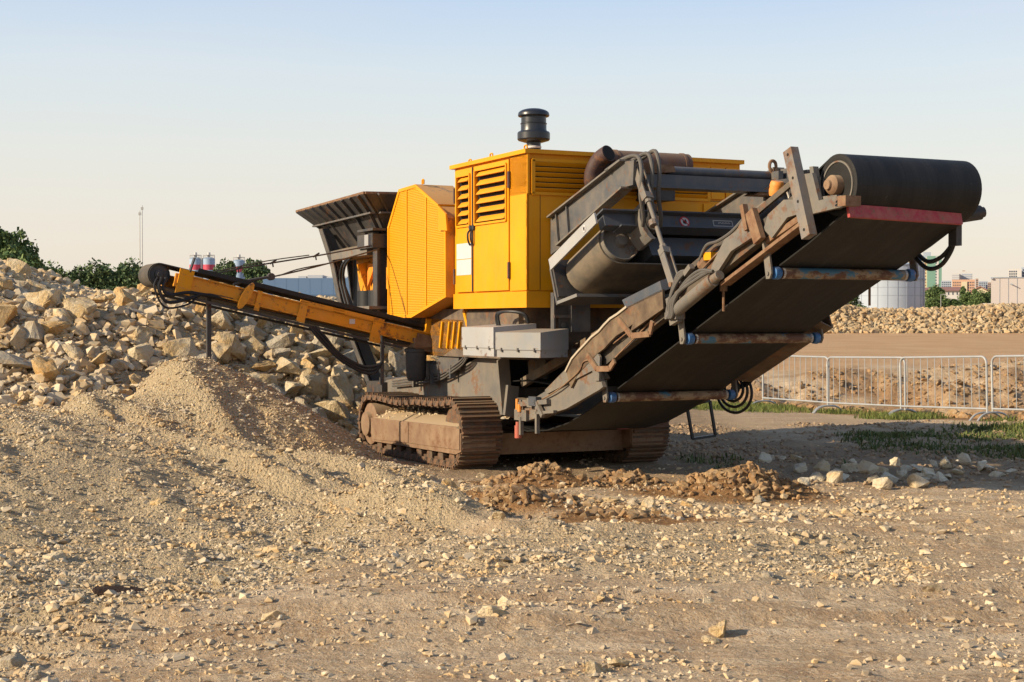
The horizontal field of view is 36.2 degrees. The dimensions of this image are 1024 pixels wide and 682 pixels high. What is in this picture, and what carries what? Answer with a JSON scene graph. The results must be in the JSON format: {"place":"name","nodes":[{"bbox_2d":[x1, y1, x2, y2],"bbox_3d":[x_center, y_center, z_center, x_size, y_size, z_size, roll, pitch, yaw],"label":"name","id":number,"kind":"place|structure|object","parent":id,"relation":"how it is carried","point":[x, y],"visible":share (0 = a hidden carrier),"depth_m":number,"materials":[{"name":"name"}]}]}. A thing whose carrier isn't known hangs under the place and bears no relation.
{"place":"outdoors","nodes":[
{"label":"outdoors","id":0,"kind":"place"},
{"bbox_2d":[0,280,1023,681],"bbox_3d":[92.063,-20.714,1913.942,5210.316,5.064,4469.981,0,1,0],"label":"ground","id":1,"kind":"structure","parent":0,"point":[792,616],"depth_m":11.68,"materials":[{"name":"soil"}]},
{"bbox_2d":[0,279,13,290],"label":"boulder","id":2,"kind":"object","parent":1,"relation":"on","point":[6,284],"visible":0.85,"depth_m":23.71,"materials":[{"name":"stone"}]},
{"bbox_2d":[0,303,17,327],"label":"boulder","id":3,"kind":"object","parent":1,"relation":"on","point":[8,313],"visible":0.98,"depth_m":22.13,"materials":[{"name":"stone"}]},
{"bbox_2d":[0,243,23,260],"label":"tree","id":4,"kind":"object","parent":1,"relation":"on","point":[11,251],"visible":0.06,"depth_m":89.70,"materials":[{"name":"green plant"}]},
{"bbox_2d":[0,652,27,668],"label":"stone","id":5,"kind":"object","parent":1,"relation":"on","point":[17,659],"visible":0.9,"depth_m":7.84,"materials":[{"name":"grey stone"}]},
{"bbox_2d":[0,230,34,266],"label":"tree","id":6,"kind":"object","parent":1,"relation":"on","point":[7,237],"visible":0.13,"depth_m":91.62,"materials":[{"name":"green plant"}]},
{"bbox_2d":[5,258,31,277],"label":"boulder","id":7,"kind":"object","parent":1,"relation":"on","point":[19,266],"visible":0.53,"depth_m":25.45,"materials":[{"name":"stone"}]},
{"bbox_2d":[10,227,46,268],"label":"tree","id":8,"kind":"object","parent":1,"relation":"on","point":[21,236],"visible":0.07,"depth_m":93.79,"materials":[{"name":"green plant"}]},
{"bbox_2d":[22,301,38,312],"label":"boulder","id":9,"kind":"object","parent":1,"relation":"on","point":[28,306],"visible":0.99,"depth_m":22.71,"materials":[{"name":"grey stone"}]},
{"bbox_2d":[19,250,42,268],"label":"tree","id":10,"kind":"object","parent":1,"relation":"on","point":[31,261],"visible":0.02,"depth_m":87.84,"materials":[{"name":"green plant"}]},
{"bbox_2d":[24,321,45,342],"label":"boulder","id":11,"kind":"object","parent":1,"relation":"on","point":[34,330],"visible":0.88,"depth_m":21.66,"materials":[{"name":"grey stone"}]},
{"bbox_2d":[26,670,50,679],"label":"stone","id":12,"kind":"object","parent":1,"relation":"on","point":[36,674],"visible":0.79,"depth_m":7.52,"materials":[{"name":"grey stone"}]},
{"bbox_2d":[25,288,60,307],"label":"boulder","id":13,"kind":"object","parent":1,"relation":"on","point":[39,298],"visible":0.71,"depth_m":23.02,"materials":[{"name":"stone"}]},
{"bbox_2d":[31,356,60,382],"bbox_3d":[-6.142,0.401,20.716,0.425,0.341,0.372,26,47,15],"label":"boulder","id":14,"kind":"object","parent":1,"relation":"on","point":[47,368],"visible":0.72,"depth_m":20.59,"materials":[{"name":"stone"}]},
{"bbox_2d":[42,550,66,560],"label":"stone","id":15,"kind":"object","parent":1,"relation":"on","point":[53,556],"visible":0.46,"depth_m":11.27,"materials":[{"name":"stone"}]},
{"bbox_2d":[41,321,69,334],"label":"boulder","id":16,"kind":"object","parent":1,"relation":"on","point":[54,327],"visible":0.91,"depth_m":21.85,"materials":[{"name":"stone"}]},
{"bbox_2d":[53,308,73,325],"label":"boulder","id":17,"kind":"object","parent":1,"relation":"on","point":[59,311],"visible":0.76,"depth_m":22.30,"materials":[{"name":"stone"}]},
{"bbox_2d":[61,343,84,358],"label":"boulder","id":18,"kind":"object","parent":1,"relation":"on","point":[71,350],"visible":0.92,"depth_m":21.49,"materials":[{"name":"stone"}]},
{"bbox_2d":[68,265,90,286],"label":"tree","id":19,"kind":"object","parent":1,"relation":"on","point":[76,273],"visible":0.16,"depth_m":149.62,"materials":[{"name":"green plant"}]},
{"bbox_2d":[63,298,96,319],"bbox_3d":[-6.216,-0.459,22.596,0.470,0.363,0.478,37,23,29],"label":"boulder","id":20,"kind":"object","parent":1,"relation":"on","point":[78,307],"visible":0.83,"depth_m":22.43,"materials":[{"name":"stone"}]},
{"bbox_2d":[80,257,112,290],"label":"tree","id":21,"kind":"object","parent":1,"relation":"on","point":[99,277],"visible":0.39,"depth_m":149.48,"materials":[{"name":"green plant"}]},
{"bbox_2d":[91,351,106,365],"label":"boulder","id":22,"kind":"object","parent":1,"relation":"on","point":[99,359],"visible":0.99,"depth_m":21.30,"materials":[{"name":"stone"}]},
{"bbox_2d":[100,345,121,359],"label":"boulder","id":23,"kind":"object","parent":1,"relation":"on","point":[111,353],"visible":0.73,"depth_m":21.58,"materials":[{"name":"grey stone"}]},
{"bbox_2d":[100,271,122,290],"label":"tree","id":24,"kind":"object","parent":1,"relation":"on","point":[113,281],"visible":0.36,"depth_m":149.51,"materials":[{"name":"green plant"}]},
{"bbox_2d":[92,585,143,594],"bbox_3d":[-2.518,1.607,10.058,0.339,0.041,0.213,6,2,-11],"label":"earth lump","id":25,"kind":"object","parent":1,"relation":"on","point":[99,590],"visible":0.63,"depth_m":10.05,"materials":[{"name":"brown soil"}]},
{"bbox_2d":[114,288,136,305],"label":"boulder","id":26,"kind":"object","parent":1,"relation":"on","point":[123,297],"visible":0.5,"depth_m":23.42,"materials":[{"name":"stone"}]},
{"bbox_2d":[112,256,142,289],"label":"tree","id":27,"kind":"object","parent":1,"relation":"on","point":[129,276],"visible":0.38,"depth_m":149.34,"materials":[{"name":"green plant"}]},
{"bbox_2d":[126,343,153,360],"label":"boulder","id":28,"kind":"object","parent":1,"relation":"on","point":[144,351],"visible":0.94,"depth_m":21.79,"materials":[{"name":"stone"}]},
{"bbox_2d":[132,325,151,346],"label":"boulder","id":29,"kind":"object","parent":1,"relation":"on","point":[143,335],"visible":0.59,"depth_m":22.37,"materials":[{"name":"stone"}]},
{"bbox_2d":[162,338,200,359],"bbox_3d":[-4.691,0.201,22.373,0.521,0.572,0.236,-26,-13,-41],"label":"boulder","id":30,"kind":"object","parent":1,"relation":"on","point":[179,347],"visible":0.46,"depth_m":22.31,"materials":[{"name":"stone"}]},
{"bbox_2d":[189,252,199,277],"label":"silo","id":31,"kind":"object","parent":1,"relation":"on","point":[196,265],"visible":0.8,"depth_m":298.96,"materials":[{"name":"metal"}]},
{"bbox_2d":[23,356,377,459],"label":"chippings","id":32,"kind":"object","parent":1,"relation":"on","point":[213,410],"visible":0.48,"depth_m":17.80,"materials":[{"name":"gravel"}]},
{"bbox_2d":[200,252,214,278],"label":"silo","id":33,"kind":"object","parent":1,"relation":"on","point":[207,262],"visible":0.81,"depth_m":299.04,"materials":[{"name":"metal"}]},
{"bbox_2d":[211,575,226,584],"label":"stone","id":34,"kind":"object","parent":1,"relation":"on","point":[218,579],"visible":1,"depth_m":10.43,"materials":[{"name":"stone"}]},
{"bbox_2d":[211,342,231,362],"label":"boulder","id":35,"kind":"object","parent":1,"relation":"on","point":[221,352],"visible":0.79,"depth_m":22.60,"materials":[{"name":"stone"}]},
{"bbox_2d":[213,257,231,284],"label":"tree","id":36,"kind":"object","parent":1,"relation":"on","point":[217,267],"visible":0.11,"depth_m":279.62,"materials":[{"name":"green plant"}]},
{"bbox_2d":[211,310,234,330],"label":"boulder","id":37,"kind":"object","parent":1,"relation":"on","point":[219,320],"visible":0.91,"depth_m":23.39,"materials":[{"name":"stone"}]},
{"bbox_2d":[215,332,246,361],"bbox_3d":[-4.028,0.090,22.893,0.354,0.248,0.647,30,-13,38],"label":"boulder","id":38,"kind":"object","parent":1,"relation":"on","point":[237,348],"visible":0.98,"depth_m":22.74,"materials":[{"name":"stone"}]},
{"bbox_2d":[234,255,244,286],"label":"silo","id":39,"kind":"object","parent":1,"relation":"on","point":[239,262],"visible":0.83,"depth_m":298.83,"materials":[{"name":"metal"}]},
{"bbox_2d":[241,258,256,287],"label":"tree","id":40,"kind":"object","parent":1,"relation":"on","point":[248,273],"visible":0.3,"depth_m":289.30,"materials":[{"name":"green plant"}]},
{"bbox_2d":[235,322,267,336],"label":"boulder","id":41,"kind":"object","parent":1,"relation":"on","point":[253,330],"visible":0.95,"depth_m":23.47,"materials":[{"name":"grey stone"}]},
{"bbox_2d":[241,335,264,354],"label":"boulder","id":42,"kind":"object","parent":1,"relation":"on","point":[252,343],"visible":0.48,"depth_m":23.32,"materials":[{"name":"stone"}]},
{"bbox_2d":[0,258,508,442],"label":"rubble","id":43,"kind":"object","parent":1,"relation":"on","point":[77,370],"visible":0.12,"depth_m":22.51,"materials":[{"name":"stone"}]},
{"bbox_2d":[0,351,32,367],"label":"boulder","id":44,"kind":"object","parent":43,"relation":"on","point":[6,358],"visible":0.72,"depth_m":20.73,"materials":[{"name":"grey stone"}]},
{"bbox_2d":[10,325,26,349],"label":"boulder","id":45,"kind":"object","parent":43,"relation":"on","point":[18,337],"visible":1,"depth_m":21.55,"materials":[{"name":"stone"}]},
{"bbox_2d":[26,279,47,291],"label":"boulder","id":46,"kind":"object","parent":43,"relation":"on","point":[37,285],"visible":0.41,"depth_m":24.48,"materials":[{"name":"stone"}]},
{"bbox_2d":[331,350,356,367],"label":"boulder","id":47,"kind":"object","parent":43,"relation":"on","point":[351,355],"visible":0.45,"depth_m":23.68,"materials":[{"name":"grey stone"}]},
{"bbox_2d":[243,372,277,385],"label":"boulder","id":48,"kind":"object","parent":1,"relation":"on","point":[269,378],"visible":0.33,"depth_m":22.30,"materials":[{"name":"stone"}]},
{"bbox_2d":[253,259,269,282],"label":"tree","id":49,"kind":"object","parent":1,"relation":"on","point":[260,271],"visible":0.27,"depth_m":284.11,"materials":[{"name":"green plant"}]},
{"bbox_2d":[251,360,276,371],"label":"boulder","id":50,"kind":"object","parent":1,"relation":"on","point":[266,365],"visible":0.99,"depth_m":22.80,"materials":[{"name":"stone"}]},
{"bbox_2d":[260,610,290,621],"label":"stone","id":51,"kind":"object","parent":1,"relation":"on","point":[272,615],"visible":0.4,"depth_m":9.05,"materials":[{"name":"stone"}]},
{"bbox_2d":[263,333,296,352],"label":"boulder","id":52,"kind":"object","parent":1,"relation":"on","point":[284,340],"visible":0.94,"depth_m":23.42,"materials":[{"name":"grey stone"}]},
{"bbox_2d":[273,348,290,358],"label":"boulder","id":53,"kind":"object","parent":1,"relation":"on","point":[282,352],"visible":0.8,"depth_m":23.26,"materials":[{"name":"grey stone"}]},
{"bbox_2d":[272,357,300,374],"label":"boulder","id":54,"kind":"object","parent":1,"relation":"on","point":[286,365],"visible":0.98,"depth_m":22.88,"materials":[{"name":"stone"}]},
{"bbox_2d":[284,381,304,393],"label":"boulder","id":55,"kind":"object","parent":1,"relation":"on","point":[289,386],"visible":0.87,"depth_m":22.38,"materials":[{"name":"stone"}]},
{"bbox_2d":[254,275,349,296],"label":"warehouse","id":56,"kind":"structure","parent":1,"relation":"on","point":[316,285],"depth_m":164.94,"materials":[{"name":"grey metal"}]},
{"bbox_2d":[293,368,315,382],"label":"boulder","id":57,"kind":"object","parent":1,"relation":"on","point":[306,371],"visible":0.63,"depth_m":22.89,"materials":[{"name":"stone"}]},
{"bbox_2d":[299,373,327,397],"bbox_3d":[-2.876,0.654,22.740,0.518,0.347,0.403,23,21,-37],"label":"boulder","id":58,"kind":"object","parent":1,"relation":"on","point":[316,385],"visible":0.91,"depth_m":22.60,"materials":[{"name":"stone"}]},
{"bbox_2d":[310,344,339,359],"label":"boulder","id":59,"kind":"object","parent":1,"relation":"on","point":[324,352],"visible":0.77,"depth_m":23.49,"materials":[{"name":"stone"}]},
{"bbox_2d":[312,327,343,351],"bbox_3d":[-2.815,0.013,24.090,0.518,0.475,0.592,21,14,-25],"label":"boulder","id":60,"kind":"object","parent":1,"relation":"on","point":[332,339],"visible":0.24,"depth_m":23.88,"materials":[{"name":"grey stone"}]},
{"bbox_2d":[313,400,345,421],"bbox_3d":[-2.574,1.055,22.046,0.341,0.456,0.519,0,1,-32],"label":"boulder","id":61,"kind":"object","parent":1,"relation":"on","point":[333,409],"visible":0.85,"depth_m":21.93,"materials":[{"name":"stone"}]},
{"bbox_2d":[331,366,348,380],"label":"boulder","id":62,"kind":"object","parent":1,"relation":"on","point":[336,370],"visible":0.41,"depth_m":23.10,"materials":[{"name":"stone"}]},
{"bbox_2d":[328,373,353,407],"bbox_3d":[-2.473,0.764,22.769,0.400,0.656,0.194,4,-23,-26],"label":"boulder","id":63,"kind":"object","parent":1,"relation":"on","point":[340,387],"visible":0.64,"depth_m":22.71,"materials":[{"name":"stone"}]},
{"bbox_2d":[370,342,393,359],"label":"boulder","id":64,"kind":"object","parent":1,"relation":"on","point":[375,350],"visible":0.25,"depth_m":24.27,"materials":[{"name":"stone"}]},
{"bbox_2d":[388,350,405,376],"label":"boulder","id":65,"kind":"object","parent":1,"relation":"on","point":[397,362],"visible":0.45,"depth_m":24.11,"materials":[{"name":"grey stone"}]},
{"bbox_2d":[477,605,508,616],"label":"stone","id":66,"kind":"object","parent":1,"relation":"on","point":[488,610],"visible":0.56,"depth_m":8.78,"materials":[{"name":"stone"}]},
{"bbox_2d":[497,595,513,605],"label":"stone","id":67,"kind":"object","parent":1,"relation":"on","point":[502,600],"visible":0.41,"depth_m":9.25,"materials":[{"name":"stone"}]},
{"bbox_2d":[138,108,985,469],"bbox_3d":[-0.337,-0.512,17.302,6.255,4.034,11.665,0,1,-26],"label":"rock crusher","id":68,"kind":"object","parent":1,"relation":"on","point":[628,306],"visible":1,"depth_m":16.80,"materials":[{"name":"yellow metal"}]},
{"bbox_2d":[376,407,440,419],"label":"spilled gravel","id":69,"kind":"structure","parent":68,"relation":"on","point":[423,412],"depth_m":19.98,"materials":[{"name":"beige gravel"}]},
{"bbox_2d":[585,660,601,673],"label":"stone","id":70,"kind":"object","parent":1,"relation":"on","point":[593,666],"visible":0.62,"depth_m":7.56,"materials":[{"name":"stone"}]},
{"bbox_2d":[607,658,632,665],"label":"stone","id":71,"kind":"object","parent":1,"relation":"on","point":[617,662],"visible":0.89,"depth_m":7.70,"materials":[{"name":"stone"}]},
{"bbox_2d":[456,460,886,521],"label":"clay clods","id":72,"kind":"object","parent":1,"relation":"on","point":[748,471],"visible":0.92,"depth_m":15.18,"materials":[{"name":"brown soil"}]},
{"bbox_2d":[708,619,726,636],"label":"stone","id":73,"kind":"object","parent":1,"relation":"on","point":[718,630],"visible":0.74,"depth_m":8.39,"materials":[{"name":"stone"}]},
{"bbox_2d":[461,484,979,531],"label":"pale chips","id":74,"kind":"object","parent":1,"relation":"on","point":[839,511],"visible":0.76,"depth_m":14.22,"materials":[{"name":"gravel"}]},
{"bbox_2d":[757,452,771,462],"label":"stone","id":75,"kind":"object","parent":1,"relation":"on","point":[763,457],"visible":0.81,"depth_m":18.81,"materials":[{"name":"grey stone"}]},
{"bbox_2d":[752,355,829,412],"bbox_3d":[5.662,0.842,31.412,0.744,1.111,2.289,0,1,-25],"label":"crowd barrier","id":76,"kind":"object","parent":1,"relation":"on","point":[789,399],"visible":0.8,"depth_m":31.23,"materials":[{"name":"metal"}]},
{"bbox_2d":[575,414,1023,489],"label":"soil clods","id":77,"kind":"object","parent":1,"relation":"on","point":[872,454],"visible":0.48,"depth_m":20.40,"materials":[{"name":"brown soil"}]},
{"bbox_2d":[793,462,806,472],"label":"stone","id":78,"kind":"object","parent":1,"relation":"on","point":[800,467],"visible":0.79,"depth_m":17.76,"materials":[{"name":"grey stone"}]},
{"bbox_2d":[813,459,829,471],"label":"stone","id":79,"kind":"object","parent":1,"relation":"on","point":[823,465],"visible":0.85,"depth_m":17.77,"materials":[{"name":"grey stone"}]},
{"bbox_2d":[826,468,842,482],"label":"stone","id":80,"kind":"object","parent":1,"relation":"on","point":[835,475],"visible":0.97,"depth_m":16.43,"materials":[{"name":"beige stone"}]},
{"bbox_2d":[840,463,857,472],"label":"stone","id":81,"kind":"object","parent":1,"relation":"on","point":[849,467],"visible":0.77,"depth_m":18.04,"materials":[{"name":"grey stone"}]},
{"bbox_2d":[676,420,1023,468],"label":"weeds","id":82,"kind":"object","parent":1,"relation":"on","point":[896,434],"visible":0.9,"depth_m":22.33,"materials":[{"name":"green plant"}]},
{"bbox_2d":[813,356,916,413],"bbox_3d":[6.599,0.843,29.331,0.744,1.111,2.289,0,0,-26],"label":"crowd barrier","id":83,"kind":"object","parent":1,"relation":"on","point":[871,357],"visible":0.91,"depth_m":29.32,"materials":[{"name":"metal"}]},
{"bbox_2d":[857,460,878,473],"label":"stone","id":84,"kind":"object","parent":1,"relation":"on","point":[865,467],"visible":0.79,"depth_m":17.33,"materials":[{"name":"grey stone"}]},
{"bbox_2d":[726,359,1023,419],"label":"clay lumps","id":85,"kind":"object","parent":1,"relation":"on","point":[954,413],"visible":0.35,"depth_m":41.18,"materials":[{"name":"brown soil"}]},
{"bbox_2d":[872,477,892,489],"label":"stone","id":86,"kind":"object","parent":1,"relation":"on","point":[886,483],"visible":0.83,"depth_m":16.23,"materials":[{"name":"beige stone"}]},
{"bbox_2d":[855,262,925,308],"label":"storage tank","id":87,"kind":"object","parent":1,"relation":"on","point":[894,294],"visible":0.36,"depth_m":249.84,"materials":[{"name":"white metal"}]},
{"bbox_2d":[907,473,929,487],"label":"stone","id":88,"kind":"object","parent":1,"relation":"on","point":[914,480],"visible":0.94,"depth_m":16.32,"materials":[{"name":"beige stone"}]},
{"bbox_2d":[825,302,1023,333],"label":"rubble bank","id":89,"kind":"structure","parent":1,"relation":"on","point":[957,319],"depth_m":83.20,"materials":[{"name":"beige stone"}]},
{"bbox_2d":[908,252,941,287],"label":"tower block","id":90,"kind":"structure","parent":1,"relation":"on","point":[932,278],"depth_m":617.79,"materials":[{"name":"green glass"}]},
{"bbox_2d":[921,467,934,477],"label":"stone","id":91,"kind":"object","parent":1,"relation":"on","point":[928,472],"visible":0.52,"depth_m":17.15,"materials":[{"name":"grey stone"}]},
{"bbox_2d":[925,297,939,307],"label":"tree","id":92,"kind":"object","parent":1,"relation":"on","point":[931,302],"visible":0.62,"depth_m":289.33,"materials":[{"name":"green plant"}]},
{"bbox_2d":[922,584,942,591],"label":"stone","id":93,"kind":"object","parent":1,"relation":"on","point":[933,587],"visible":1,"depth_m":10.02,"materials":[{"name":"stone"}]},
{"bbox_2d":[925,284,944,301],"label":"tree","id":94,"kind":"object","parent":1,"relation":"on","point":[935,291],"visible":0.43,"depth_m":299.17,"materials":[{"name":"green plant"}]},
{"bbox_2d":[889,355,999,420],"bbox_3d":[7.506,0.817,27.377,0.744,1.111,2.289,0,-1,-25],"label":"crowd barrier","id":95,"kind":"object","parent":1,"relation":"on","point":[948,357],"visible":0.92,"depth_m":27.21,"materials":[{"name":"metal"}]},
{"bbox_2d":[939,457,951,468],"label":"stone","id":96,"kind":"object","parent":1,"relation":"on","point":[944,463],"visible":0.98,"depth_m":17.87,"materials":[{"name":"grey stone"}]},
{"bbox_2d":[939,297,960,307],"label":"tree","id":97,"kind":"object","parent":1,"relation":"on","point":[946,301],"visible":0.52,"depth_m":289.25,"materials":[{"name":"green plant"}]},
{"bbox_2d":[941,287,960,299],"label":"house","id":98,"kind":"structure","parent":1,"relation":"on","point":[951,292],"depth_m":329.37,"materials":[{"name":"white tile"}]},
{"bbox_2d":[952,279,974,293],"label":"apartment block","id":99,"kind":"structure","parent":1,"relation":"on","point":[969,285],"depth_m":697.88,"materials":[{"name":"orange glass"}]},
{"bbox_2d":[957,452,970,464],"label":"stone","id":100,"kind":"object","parent":1,"relation":"on","point":[964,459],"visible":0.99,"depth_m":18.31,"materials":[{"name":"grey stone"}]},
{"bbox_2d":[959,270,971,279],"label":"apartment block","id":101,"kind":"structure","parent":1,"relation":"on","point":[965,275],"depth_m":766.84,"materials":[{"name":"white concrete"}]},
{"bbox_2d":[969,290,986,305],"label":"tree","id":102,"kind":"object","parent":1,"relation":"on","point":[978,297],"visible":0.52,"depth_m":287.57,"materials":[{"name":"green plant"}]},
{"bbox_2d":[977,355,1023,420],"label":"crowd barrier","id":103,"kind":"object","parent":1,"relation":"on","point":[992,396],"visible":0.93,"depth_m":26.13,"materials":[{"name":"metal"}]},
{"bbox_2d":[983,277,1023,303],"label":"industrial hall","id":104,"kind":"structure","parent":1,"relation":"on","point":[1006,290],"depth_m":239.23,"materials":[{"name":"white metal"}]},
{"bbox_2d":[1008,269,1021,276],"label":"apartment block","id":105,"kind":"structure","parent":1,"relation":"on","point":[1014,272],"depth_m":479.16,"materials":[{"name":"white glass"}]},
{"bbox_2d":[0,0,1023,302],"label":"sky","id":106,"kind":"structure","parent":0,"point":[221,120],"materials":[{"name":"blue"}]},
{"bbox_2d":[692,400,1023,433],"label":"grass","id":107,"kind":"structure","parent":0,"point":[761,407],"depth_m":29.53,"materials":[{"name":"green plant"}]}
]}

